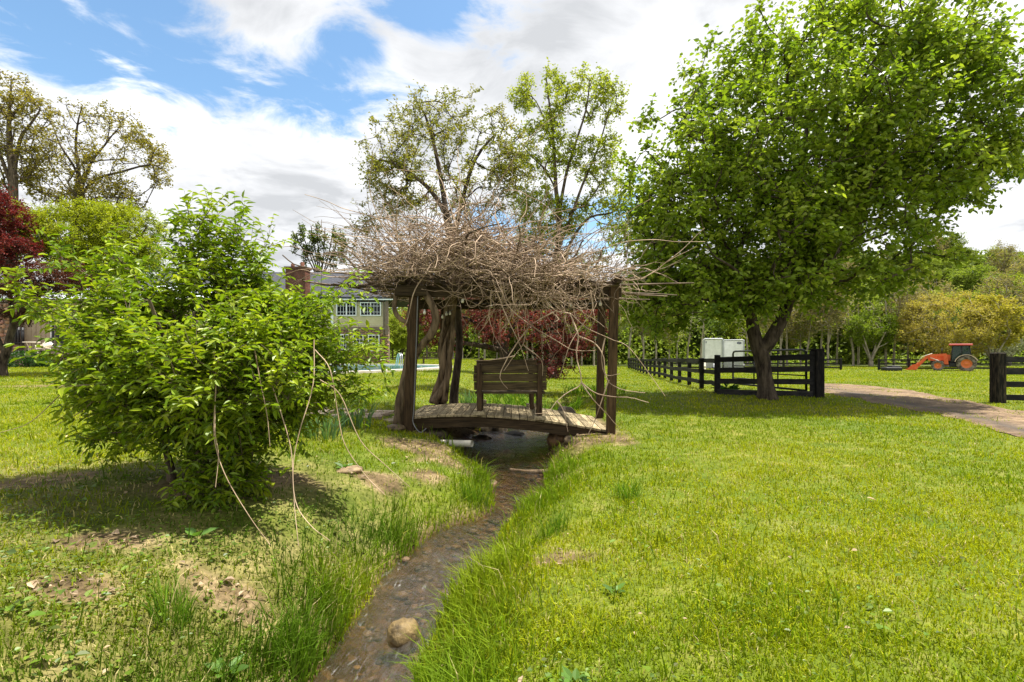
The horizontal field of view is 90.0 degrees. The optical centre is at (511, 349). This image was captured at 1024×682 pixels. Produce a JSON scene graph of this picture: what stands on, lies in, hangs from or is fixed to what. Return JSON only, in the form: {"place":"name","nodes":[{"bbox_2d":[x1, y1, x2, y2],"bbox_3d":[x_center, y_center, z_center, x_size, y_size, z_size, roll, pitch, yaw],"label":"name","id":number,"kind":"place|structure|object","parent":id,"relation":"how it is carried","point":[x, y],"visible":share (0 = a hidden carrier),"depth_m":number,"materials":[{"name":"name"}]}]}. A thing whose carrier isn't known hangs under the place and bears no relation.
{"place":"outdoors","nodes":[
{"label":"outdoors","id":0,"kind":"place"},
{"bbox_2d":[0,348,1023,681],"bbox_3d":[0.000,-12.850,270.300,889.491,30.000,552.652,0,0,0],"label":"ground","id":1,"kind":"structure","parent":0,"point":[354,646],"depth_m":4.04,"materials":[{"name":"plant"}]},
{"bbox_2d":[0,69,61,276],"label":"oak tree","id":2,"kind":"object","parent":1,"relation":"on","point":[10,172],"visible":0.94,"depth_m":51.83,"materials":[{"name":"green plant"}]},
{"bbox_2d":[8,349,53,367],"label":"shrub","id":3,"kind":"object","parent":1,"relation":"on","point":[24,362],"visible":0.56,"depth_m":35.20,"materials":[{"name":"green plant"}]},
{"bbox_2d":[8,353,68,365],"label":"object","id":4,"kind":"structure","parent":1,"relation":"on","point":[36,358],"depth_m":38.12,"materials":[{"name":"plant"}]},
{"bbox_2d":[14,327,23,344],"bbox_3d":[-41.194,-1.149,42.800,0.812,1.463,0.220,0,0,0],"label":"iron trellis","id":5,"kind":"object","parent":4,"relation":"on","point":[17,339],"visible":0.73,"depth_m":42.73,"materials":[{"name":"black metal"}]},
{"bbox_2d":[0,184,122,375],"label":"red maple","id":6,"kind":"object","parent":1,"relation":"on","point":[10,239],"visible":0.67,"depth_m":23.84,"materials":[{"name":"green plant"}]},
{"bbox_2d":[4,96,175,241],"bbox_3d":[-45.288,-12.948,55.956,16.687,28.359,10.940,0,0,0],"label":"oak tree","id":7,"kind":"object","parent":1,"relation":"on","point":[80,190],"visible":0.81,"depth_m":55.05,"materials":[{"name":"green plant"}]},
{"bbox_2d":[3,195,177,301],"bbox_3d":[-22.689,-3.428,26.970,9.844,9.436,5.198,0,0,0],"label":"feathery tree","id":8,"kind":"object","parent":1,"relation":"on","point":[103,219],"visible":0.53,"depth_m":26.20,"materials":[{"name":"green plant"}]},
{"bbox_2d":[0,286,211,352],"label":"house wing","id":9,"kind":"structure","parent":1,"relation":"on","point":[31,333],"depth_m":43.96,"materials":[{"name":"grey"}]},
{"bbox_2d":[50,318,72,346],"bbox_3d":[-38.049,-1.482,43.931,3.051,2.449,0.102,0,0,0],"label":"window","id":10,"kind":"structure","parent":9,"relation":"in","point":[52,333],"depth_m":43.97,"materials":[{"name":"glass"}]},
{"bbox_2d":[128,568,215,633],"bbox_3d":[-1.835,1.342,2.721,0.406,0.354,0.440,0,0,0],"label":"grass tuft","id":11,"kind":"object","parent":1,"relation":"on","point":[163,608],"visible":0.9,"depth_m":2.75,"materials":[{"name":"plant"}]},
{"bbox_2d":[185,527,218,535],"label":"broadleaf weed","id":12,"kind":"object","parent":1,"relation":"on","point":[195,533],"visible":1,"depth_m":3.57,"materials":[{"name":"green plant"}]},
{"bbox_2d":[0,184,409,545],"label":"spreading shrub","id":13,"kind":"object","parent":1,"relation":"on","point":[229,395],"visible":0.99,"depth_m":4.24,"materials":[{"name":"green plant"}]},
{"bbox_2d":[204,654,248,677],"bbox_3d":[-1.468,1.633,2.647,0.203,0.072,0.191,0,0,37],"label":"broadleaf weed","id":14,"kind":"object","parent":1,"relation":"on","point":[241,667],"visible":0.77,"depth_m":2.65,"materials":[{"name":"green plant"}]},
{"bbox_2d":[142,262,408,362],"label":"house","id":15,"kind":"structure","parent":1,"relation":"on","point":[377,318],"depth_m":45.97,"materials":[{"name":"paint"}]},
{"bbox_2d":[336,302,356,315],"bbox_3d":[-14.850,-3.660,45.941,1.800,1.220,0.102,0,0,0],"label":"window","id":16,"kind":"structure","parent":15,"relation":"in","point":[340,310],"depth_m":45.97,"materials":[{"name":"white paint"}]},
{"bbox_2d":[360,302,380,315],"bbox_3d":[-12.685,-3.660,45.941,1.870,1.220,0.102,0,0,0],"label":"window","id":17,"kind":"structure","parent":15,"relation":"in","point":[376,307],"depth_m":45.97,"materials":[{"name":"white paint"}]},
{"bbox_2d":[289,222,348,271],"bbox_3d":[-21.796,-6.689,57.941,6.725,15.838,1.981,0,0,0],"label":"upright tree","id":18,"kind":"object","parent":1,"relation":"on","point":[314,240],"visible":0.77,"depth_m":57.90,"materials":[{"name":"green plant"}]},
{"bbox_2d":[295,408,348,440],"bbox_3d":[-2.651,1.038,7.184,0.834,0.488,0.946,0,0,16],"label":"iris clump","id":19,"kind":"object","parent":1,"relation":"on","point":[332,433],"visible":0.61,"depth_m":7.20,"materials":[{"name":"green plant"}]},
{"bbox_2d":[336,465,362,473],"bbox_3d":[-1.773,1.321,5.594,0.328,0.099,0.218,0,0,-33],"label":"stream stone","id":20,"kind":"object","parent":1,"relation":"on","point":[352,468],"visible":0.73,"depth_m":5.54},
{"bbox_2d":[306,407,394,423],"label":"stone path","id":21,"kind":"structure","parent":1,"relation":"on","point":[378,414],"depth_m":9.76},
{"bbox_2d":[332,400,377,429],"bbox_3d":[-2.518,1.020,8.278,0.804,0.538,0.805,0,0,-13],"label":"iris clump","id":22,"kind":"object","parent":1,"relation":"on","point":[342,413],"visible":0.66,"depth_m":8.22,"materials":[{"name":"green plant"}]},
{"bbox_2d":[307,364,452,374],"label":"swimming pool","id":23,"kind":"structure","parent":1,"relation":"on","point":[376,369],"depth_m":33.18,"materials":[{"name":"concrete"}]},
{"bbox_2d":[389,313,406,359],"bbox_3d":[-14.386,-1.585,61.913,4.555,6.251,4.133,0,0,-17],"label":"woodland tree","id":24,"kind":"object","parent":1,"relation":"on","point":[398,337],"visible":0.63,"depth_m":61.40,"materials":[{"name":"green plant"}]},
{"bbox_2d":[387,617,420,654],"bbox_3d":[-0.686,1.814,3.250,0.168,0.196,0.200,0,0,33],"label":"stream boulder","id":25,"kind":"object","parent":1,"relation":"on","point":[399,631],"visible":0.97,"depth_m":3.20,"materials":[{"name":"stone"}]},
{"bbox_2d":[426,428,447,439],"bbox_3d":[-1.356,1.500,9.106,0.424,0.269,0.411,0,0,-15],"label":"stream stone","id":26,"kind":"object","parent":1,"relation":"on","point":[439,433],"visible":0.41,"depth_m":8.97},
{"bbox_2d":[332,79,545,403],"bbox_3d":[-1.569,-2.224,11.537,4.678,7.652,3.126,0,0,0],"label":"slender tree","id":27,"kind":"object","parent":1,"relation":"on","point":[378,167],"visible":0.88,"depth_m":11.32,"materials":[{"name":"green plant"}]},
{"bbox_2d":[336,429,551,681],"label":"stream gravel","id":28,"kind":"structure","parent":1,"relation":"on","point":[369,635],"depth_m":4.63,"materials":[{"name":"gravel"}]},
{"bbox_2d":[440,440,473,446],"bbox_3d":[-1.119,1.603,8.794,0.981,0.165,0.116,0,0,24],"label":"drain pipe","id":29,"kind":"object","parent":1,"relation":"on","point":[467,443],"visible":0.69,"depth_m":8.64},
{"bbox_2d":[454,312,483,356],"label":"woodland tree","id":30,"kind":"object","parent":1,"relation":"on","point":[468,348],"visible":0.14,"depth_m":77.39,"materials":[{"name":"green plant"}]},
{"bbox_2d":[456,472,494,507],"bbox_3d":[-0.413,1.589,5.737,0.445,0.401,0.448,0,0,0],"label":"grass tuft","id":31,"kind":"object","parent":1,"relation":"on","point":[474,497],"visible":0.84,"depth_m":5.73,"materials":[{"name":"plant"}]},
{"bbox_2d":[257,108,704,434],"bbox_3d":[-0.495,-1.176,9.579,7.656,5.132,6.320,0,0,0],"label":"wisteria vine","id":32,"kind":"object","parent":1,"relation":"on","point":[447,263],"visible":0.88,"depth_m":8.53,"materials":[{"name":"brown plant"}]},
{"bbox_2d":[472,434,493,444],"bbox_3d":[-0.586,1.811,10.207,0.440,0.243,0.390,0,0,0],"label":"stream stone","id":33,"kind":"object","parent":1,"relation":"on","point":[483,439],"visible":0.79,"depth_m":10.07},
{"bbox_2d":[0,426,973,681],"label":"ground cover","id":34,"kind":"object","parent":1,"relation":"on","point":[105,593],"visible":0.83,"depth_m":2.97,"materials":[{"name":"green plant"}]},
{"bbox_2d":[477,427,506,434],"bbox_3d":[-0.432,1.740,11.190,0.749,0.450,0.445,0,0,-36],"label":"stream stone","id":35,"kind":"object","parent":1,"relation":"on","point":[491,431],"visible":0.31,"depth_m":10.98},
{"bbox_2d":[0,433,991,681],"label":"fallen leaves","id":36,"kind":"object","parent":1,"relation":"on","point":[34,583],"visible":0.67,"depth_m":3.19,"materials":[{"name":"brown plant"}]},
{"bbox_2d":[395,276,621,434],"bbox_3d":[0.045,0.197,9.950,4.190,2.838,2.900,0,0,0],"label":"pergola","id":37,"kind":"object","parent":1,"relation":"on","point":[403,289],"visible":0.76,"depth_m":8.73,"materials":[{"name":"brown wood"}]},
{"bbox_2d":[423,299,601,318],"bbox_3d":[0.026,-0.757,9.725,3.102,0.312,2.007,0,0,0],"label":"string light","id":38,"kind":"object","parent":37,"relation":"hanging from","point":[462,301],"visible":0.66,"depth_m":8.95,"materials":[{"name":"black plastic"}]},
{"bbox_2d":[399,297,619,381],"bbox_3d":[-0.029,-0.661,17.291,7.637,3.470,3.821,0,0,0],"label":"japanese maple","id":39,"kind":"object","parent":1,"relation":"on","point":[487,332],"visible":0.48,"depth_m":16.72,"materials":[{"name":"red plant"}]},
{"bbox_2d":[469,393,549,428],"bbox_3d":[-0.102,1.420,12.300,2.164,0.888,2.116,0,0,0],"label":"fern patch","id":40,"kind":"object","parent":1,"relation":"on","point":[495,401],"visible":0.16,"depth_m":12.79,"materials":[{"name":"green plant"}]},
{"bbox_2d":[414,403,605,435],"bbox_3d":[-0.085,1.376,9.830,3.545,0.505,1.963,0,0,0],"label":"footbridge","id":41,"kind":"object","parent":1,"relation":"on","point":[519,417],"visible":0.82,"depth_m":8.89,"materials":[{"name":"brown wood"}]},
{"bbox_2d":[476,358,536,409],"bbox_3d":[-0.111,0.700,10.556,1.268,1.043,0.589,0,0,0],"label":"bridge bench","id":42,"kind":"object","parent":41,"relation":"on","point":[531,404],"visible":0.3,"depth_m":10.71,"materials":[{"name":"brown wood"}]},
{"bbox_2d":[473,364,546,420],"bbox_3d":[-0.033,0.735,9.065,1.276,0.992,0.589,0,0,0],"label":"bridge bench","id":43,"kind":"object","parent":41,"relation":"on","point":[536,384],"visible":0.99,"depth_m":8.88,"materials":[{"name":"brown wood"}]},
{"bbox_2d":[0,358,1023,681],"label":"lawn grass","id":44,"kind":"structure","parent":1,"relation":"on","point":[724,572],"depth_m":3.77,"materials":[{"name":"plant"}]},
{"bbox_2d":[0,395,1023,681],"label":"long grass","id":45,"kind":"structure","parent":1,"relation":"on","point":[302,643],"depth_m":3.19,"materials":[{"name":"plant"}]},
{"bbox_2d":[504,431,525,441],"bbox_3d":[0.064,1.819,10.605,0.461,0.268,0.478,0,0,0],"label":"stream stone","id":46,"kind":"object","parent":1,"relation":"on","point":[513,436],"visible":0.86,"depth_m":10.45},
{"bbox_2d":[509,468,547,473],"bbox_3d":[0.325,1.770,7.461,0.767,0.111,0.086,0,0,23],"label":"driftwood","id":47,"kind":"object","parent":1,"relation":"on","point":[540,471],"visible":0.56,"depth_m":7.49,"materials":[{"name":"wood"}]},
{"bbox_2d":[501,394,589,410],"bbox_3d":[0.817,1.448,13.162,2.422,0.804,2.355,0,0,0],"label":"fern patch","id":48,"kind":"object","parent":1,"relation":"on","point":[573,405],"visible":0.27,"depth_m":13.24,"materials":[{"name":"green plant"}]},
{"bbox_2d":[529,323,569,362],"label":"woodland tree","id":49,"kind":"object","parent":1,"relation":"on","point":[538,347],"visible":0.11,"depth_m":74.32,"materials":[{"name":"green plant"}]},
{"bbox_2d":[534,502,574,540],"bbox_3d":[0.351,1.431,4.179,0.398,0.353,0.393,0,0,0],"label":"grass tuft","id":50,"kind":"object","parent":1,"relation":"on","point":[550,529],"visible":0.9,"depth_m":4.21,"materials":[{"name":"plant"}]},
{"bbox_2d":[485,57,640,377],"bbox_3d":[3.505,-7.465,30.031,10.151,18.675,4.636,0,0,0],"label":"poplar tree","id":51,"kind":"object","parent":1,"relation":"on","point":[525,104],"visible":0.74,"depth_m":29.55,"materials":[{"name":"green plant"}]},
{"bbox_2d":[559,666,589,681],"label":"broadleaf weed","id":52,"kind":"object","parent":1,"relation":"on","point":[575,673],"visible":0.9,"depth_m":2.26,"materials":[{"name":"green plant"}]},
{"bbox_2d":[572,310,608,363],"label":"woodland tree","id":53,"kind":"object","parent":1,"relation":"on","point":[606,341],"visible":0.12,"depth_m":75.03,"materials":[{"name":"green plant"}]},
{"bbox_2d":[563,382,626,395],"bbox_3d":[2.752,1.282,16.959,2.187,0.423,2.314,0,0,0],"label":"fern patch","id":54,"kind":"object","parent":1,"relation":"on","point":[592,387],"visible":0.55,"depth_m":16.88,"materials":[{"name":"green plant"}]},
{"bbox_2d":[605,320,631,363],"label":"woodland tree","id":55,"kind":"object","parent":1,"relation":"on","point":[625,348],"visible":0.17,"depth_m":77.17,"materials":[{"name":"green plant"}]},
{"bbox_2d":[604,475,649,500],"bbox_3d":[1.127,1.336,4.986,0.495,0.263,0.400,0,0,13],"label":"grass tuft","id":56,"kind":"object","parent":1,"relation":"on","point":[623,489],"visible":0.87,"depth_m":4.96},
{"bbox_2d":[622,290,662,363],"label":"woodland tree","id":57,"kind":"object","parent":1,"relation":"on","point":[642,335],"visible":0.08,"depth_m":68.43,"materials":[{"name":"green plant"}]},
{"bbox_2d":[637,328,678,363],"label":"woodland tree","id":58,"kind":"object","parent":1,"relation":"on","point":[652,345],"visible":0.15,"depth_m":79.07,"materials":[{"name":"green plant"}]},
{"bbox_2d":[628,358,703,388],"bbox_3d":[10.139,1.301,38.590,0.188,1.996,39.450,0,0,9],"label":"paddock fence","id":59,"kind":"object","parent":1,"relation":"on","point":[633,363],"visible":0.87,"depth_m":25.78,"materials":[{"name":"black paint"}]},
{"bbox_2d":[704,358,713,384],"bbox_3d":[7.003,0.832,18.056,0.029,1.061,2.496,0,0,9],"label":"fence bay","id":60,"kind":"object","parent":59,"relation":"attached to","point":[709,371],"visible":0.62,"depth_m":18.16,"materials":[{"name":"black paint"}]},
{"bbox_2d":[648,328,688,358],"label":"woodland tree","id":61,"kind":"object","parent":1,"relation":"on","point":[682,345],"visible":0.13,"depth_m":78.61,"materials":[{"name":"green plant"}]},
{"bbox_2d":[665,311,690,365],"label":"woodland tree","id":62,"kind":"object","parent":1,"relation":"on","point":[679,335],"visible":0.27,"depth_m":69.02,"materials":[{"name":"green plant"}]},
{"bbox_2d":[690,275,709,357],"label":"woodland tree","id":63,"kind":"object","parent":1,"relation":"on","point":[703,332],"visible":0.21,"depth_m":68.13,"materials":[{"name":"green plant"}]},
{"bbox_2d":[681,309,727,357],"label":"woodland tree","id":64,"kind":"object","parent":1,"relation":"on","point":[709,324],"visible":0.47,"depth_m":78.57,"materials":[{"name":"green plant"}]},
{"bbox_2d":[389,249,1023,317],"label":"distant wood","id":65,"kind":"object","parent":1,"relation":"on","point":[981,254],"visible":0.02,"depth_m":162.68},
{"bbox_2d":[390,325,1023,364],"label":"undergrowth","id":66,"kind":"object","parent":1,"relation":"on","point":[847,359],"visible":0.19,"depth_m":75.19,"materials":[{"name":"plant"}]},
{"bbox_2d":[702,338,722,369],"bbox_3d":[16.942,0.485,43.372,1.598,2.833,6.050,0,0,19],"label":"cargo trailer","id":67,"kind":"object","parent":1,"relation":"on","point":[711,347],"visible":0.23,"depth_m":41.54,"materials":[{"name":"white paint"}]},
{"bbox_2d":[722,339,744,367],"bbox_3d":[19.170,0.531,44.313,1.776,2.763,6.050,0,0,23],"label":"cargo trailer","id":68,"kind":"object","parent":1,"relation":"on","point":[730,347],"visible":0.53,"depth_m":42.53,"materials":[{"name":"white paint"}]},
{"bbox_2d":[723,313,765,349],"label":"woodland tree","id":69,"kind":"object","parent":1,"relation":"on","point":[731,334],"visible":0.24,"depth_m":77.96,"materials":[{"name":"green plant"}]},
{"bbox_2d":[734,313,761,364],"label":"woodland tree","id":70,"kind":"object","parent":1,"relation":"on","point":[744,332],"visible":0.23,"depth_m":70.07,"materials":[{"name":"green plant"}]},
{"bbox_2d":[671,358,841,369],"bbox_3d":[23.701,1.491,49.862,16.023,1.324,0.209,0,0,5],"label":"rail fence","id":71,"kind":"object","parent":1,"relation":"on","point":[783,363],"visible":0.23,"depth_m":49.55,"materials":[{"name":"black paint"}]},
{"bbox_2d":[732,349,807,390],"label":"field gate","id":72,"kind":"structure","parent":1,"relation":"on","point":[778,374],"depth_m":17.20,"materials":[{"name":"wood"}]},
{"bbox_2d":[714,349,826,397],"bbox_3d":[7.966,0.812,15.944,3.135,1.693,0.476,0,0,27],"label":"board fence","id":73,"kind":"object","parent":1,"relation":"on","point":[816,370],"visible":0.71,"depth_m":15.62,"materials":[{"name":"black paint"}]},
{"bbox_2d":[758,301,802,365],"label":"woodland tree","id":74,"kind":"object","parent":1,"relation":"on","point":[793,312],"visible":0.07,"depth_m":67.43,"materials":[{"name":"green plant"}]},
{"bbox_2d":[771,304,803,365],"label":"woodland tree","id":75,"kind":"object","parent":1,"relation":"on","point":[799,318],"visible":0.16,"depth_m":69.49,"materials":[{"name":"green plant"}]},
{"bbox_2d":[779,304,814,365],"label":"woodland tree","id":76,"kind":"object","parent":1,"relation":"on","point":[805,326],"visible":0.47,"depth_m":69.73,"materials":[{"name":"green plant"}]},
{"bbox_2d":[783,316,817,352],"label":"woodland tree","id":77,"kind":"object","parent":1,"relation":"on","point":[795,338],"visible":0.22,"depth_m":80.01,"materials":[{"name":"green plant"}]},
{"bbox_2d":[796,317,832,355],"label":"woodland tree","id":78,"kind":"object","parent":1,"relation":"on","point":[814,345],"visible":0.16,"depth_m":79.32,"materials":[{"name":"green plant"}]},
{"bbox_2d":[609,0,1023,399],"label":"pear tree","id":79,"kind":"object","parent":1,"relation":"on","point":[812,219],"visible":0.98,"depth_m":13.08,"materials":[{"name":"green plant"}]},
{"bbox_2d":[798,309,845,352],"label":"woodland tree","id":80,"kind":"object","parent":1,"relation":"on","point":[833,341],"visible":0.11,"depth_m":78.61,"materials":[{"name":"green plant"}]},
{"bbox_2d":[801,273,858,365],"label":"woodland tree","id":81,"kind":"object","parent":1,"relation":"on","point":[831,311],"visible":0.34,"depth_m":66.16,"materials":[{"name":"green plant"}]},
{"bbox_2d":[824,295,860,364],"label":"woodland tree","id":82,"kind":"object","parent":1,"relation":"on","point":[841,325],"visible":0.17,"depth_m":72.18,"materials":[{"name":"green plant"}]},
{"bbox_2d":[832,306,871,356],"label":"woodland tree","id":83,"kind":"object","parent":1,"relation":"on","point":[847,346],"visible":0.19,"depth_m":75.55,"materials":[{"name":"green plant"}]},
{"bbox_2d":[839,307,865,365],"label":"woodland tree","id":84,"kind":"object","parent":1,"relation":"on","point":[853,357],"visible":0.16,"depth_m":67.45,"materials":[{"name":"green plant"}]},
{"bbox_2d":[841,284,884,364],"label":"woodland tree","id":85,"kind":"object","parent":1,"relation":"on","point":[858,348],"visible":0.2,"depth_m":71.07,"materials":[{"name":"green plant"}]},
{"bbox_2d":[840,289,898,363],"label":"woodland tree","id":86,"kind":"object","parent":1,"relation":"on","point":[881,301],"visible":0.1,"depth_m":74.62,"materials":[{"name":"green plant"}]},
{"bbox_2d":[845,306,899,366],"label":"young tree","id":87,"kind":"object","parent":1,"relation":"on","point":[882,335],"visible":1,"depth_m":65.44,"materials":[{"name":"green plant"}]},
{"bbox_2d":[865,277,916,365],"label":"woodland tree","id":88,"kind":"object","parent":1,"relation":"on","point":[885,350],"visible":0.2,"depth_m":66.47,"materials":[{"name":"green plant"}]},
{"bbox_2d":[878,277,942,365],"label":"woodland tree","id":89,"kind":"object","parent":1,"relation":"on","point":[900,299],"visible":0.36,"depth_m":66.43,"materials":[{"name":"green plant"}]},
{"bbox_2d":[914,271,957,300],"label":"woodland tree","id":90,"kind":"object","parent":1,"relation":"on","point":[945,287],"visible":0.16,"depth_m":92.63,"materials":[{"name":"green plant"}]},
{"bbox_2d":[917,266,955,290],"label":"woodland tree","id":91,"kind":"object","parent":1,"relation":"on","point":[943,273],"visible":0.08,"depth_m":118.40,"materials":[{"name":"green plant"}]},
{"bbox_2d":[905,344,977,370],"bbox_3d":[40.214,0.720,48.048,5.175,2.529,1.940,0,0,40],"label":"tractor","id":92,"kind":"object","parent":1,"relation":"on","point":[962,358],"visible":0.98,"depth_m":46.95,"materials":[{"name":"orange metal"}]},
{"bbox_2d":[894,289,1001,366],"bbox_3d":[53.309,-2.513,63.119,11.479,9.727,9.692,0,0,0],"label":"budding tree","id":93,"kind":"object","parent":1,"relation":"on","point":[910,331],"visible":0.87,"depth_m":61.52,"materials":[{"name":"yellow plant"}]},
{"bbox_2d":[926,258,971,288],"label":"woodland tree","id":94,"kind":"object","parent":1,"relation":"on","point":[951,264],"visible":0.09,"depth_m":120.83,"materials":[{"name":"green plant"}]},
{"bbox_2d":[877,359,1023,369],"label":"rail fence","id":95,"kind":"object","parent":1,"relation":"on","point":[909,363],"visible":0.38,"depth_m":49.22,"materials":[{"name":"black paint"}]},
{"bbox_2d":[934,231,971,256],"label":"woodland tree","id":96,"kind":"object","parent":1,"relation":"on","point":[951,241],"visible":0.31,"depth_m":164.53,"materials":[{"name":"green plant"}]},
{"bbox_2d":[923,302,984,358],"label":"woodland tree","id":97,"kind":"object","parent":1,"relation":"on","point":[952,320],"visible":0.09,"depth_m":75.66,"materials":[{"name":"green plant"}]},
{"bbox_2d":[938,264,995,298],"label":"woodland tree","id":98,"kind":"object","parent":1,"relation":"on","point":[967,279],"visible":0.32,"depth_m":109.74,"materials":[{"name":"green plant"}]},
{"bbox_2d":[955,247,982,264],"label":"woodland tree","id":99,"kind":"object","parent":1,"relation":"on","point":[971,251],"visible":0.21,"depth_m":161.77,"materials":[{"name":"green plant"}]},
{"bbox_2d":[961,291,1023,362],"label":"yellow tree","id":100,"kind":"object","parent":1,"relation":"on","point":[1013,310],"visible":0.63,"depth_m":61.03,"materials":[{"name":"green plant"}]},
{"bbox_2d":[972,262,1023,335],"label":"woodland tree","id":101,"kind":"object","parent":1,"relation":"on","point":[1007,281],"visible":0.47,"depth_m":70.87,"materials":[{"name":"green plant"}]},
{"bbox_2d":[983,240,1023,274],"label":"woodland tree","id":102,"kind":"object","parent":1,"relation":"on","point":[1004,261],"visible":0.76,"depth_m":143.22,"materials":[{"name":"green plant"}]},
{"bbox_2d":[983,335,1023,365],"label":"dogwood tree","id":103,"kind":"object","parent":1,"relation":"on","point":[1011,352],"visible":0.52,"depth_m":68.78,"materials":[{"name":"green plant"}]},
{"bbox_2d":[989,352,1023,402],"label":"roadside fence","id":104,"kind":"object","parent":1,"relation":"on","point":[999,372],"visible":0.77,"depth_m":13.98,"materials":[{"name":"black paint"}]},
{"bbox_2d":[1005,257,1023,277],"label":"woodland tree","id":105,"kind":"object","parent":1,"relation":"on","point":[1018,264],"visible":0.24,"depth_m":122.16,"materials":[{"name":"green plant"}]},
{"bbox_2d":[0,0,1023,311],"label":"sky","id":106,"kind":"structure","parent":0,"point":[270,100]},
{"bbox_2d":[547,433,564,447],"bbox_3d":[0.801,1.609,9.147,0.377,0.360,0.379,0,0,0],"label":"stream stone","id":107,"kind":"object","parent":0,"point":[553,439],"visible":0.43,"depth_m":9.00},
{"bbox_2d":[809,383,1023,436],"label":"driveway","id":108,"kind":"structure","parent":0,"point":[969,407],"depth_m":13.36,"materials":[{"name":"gravel"}]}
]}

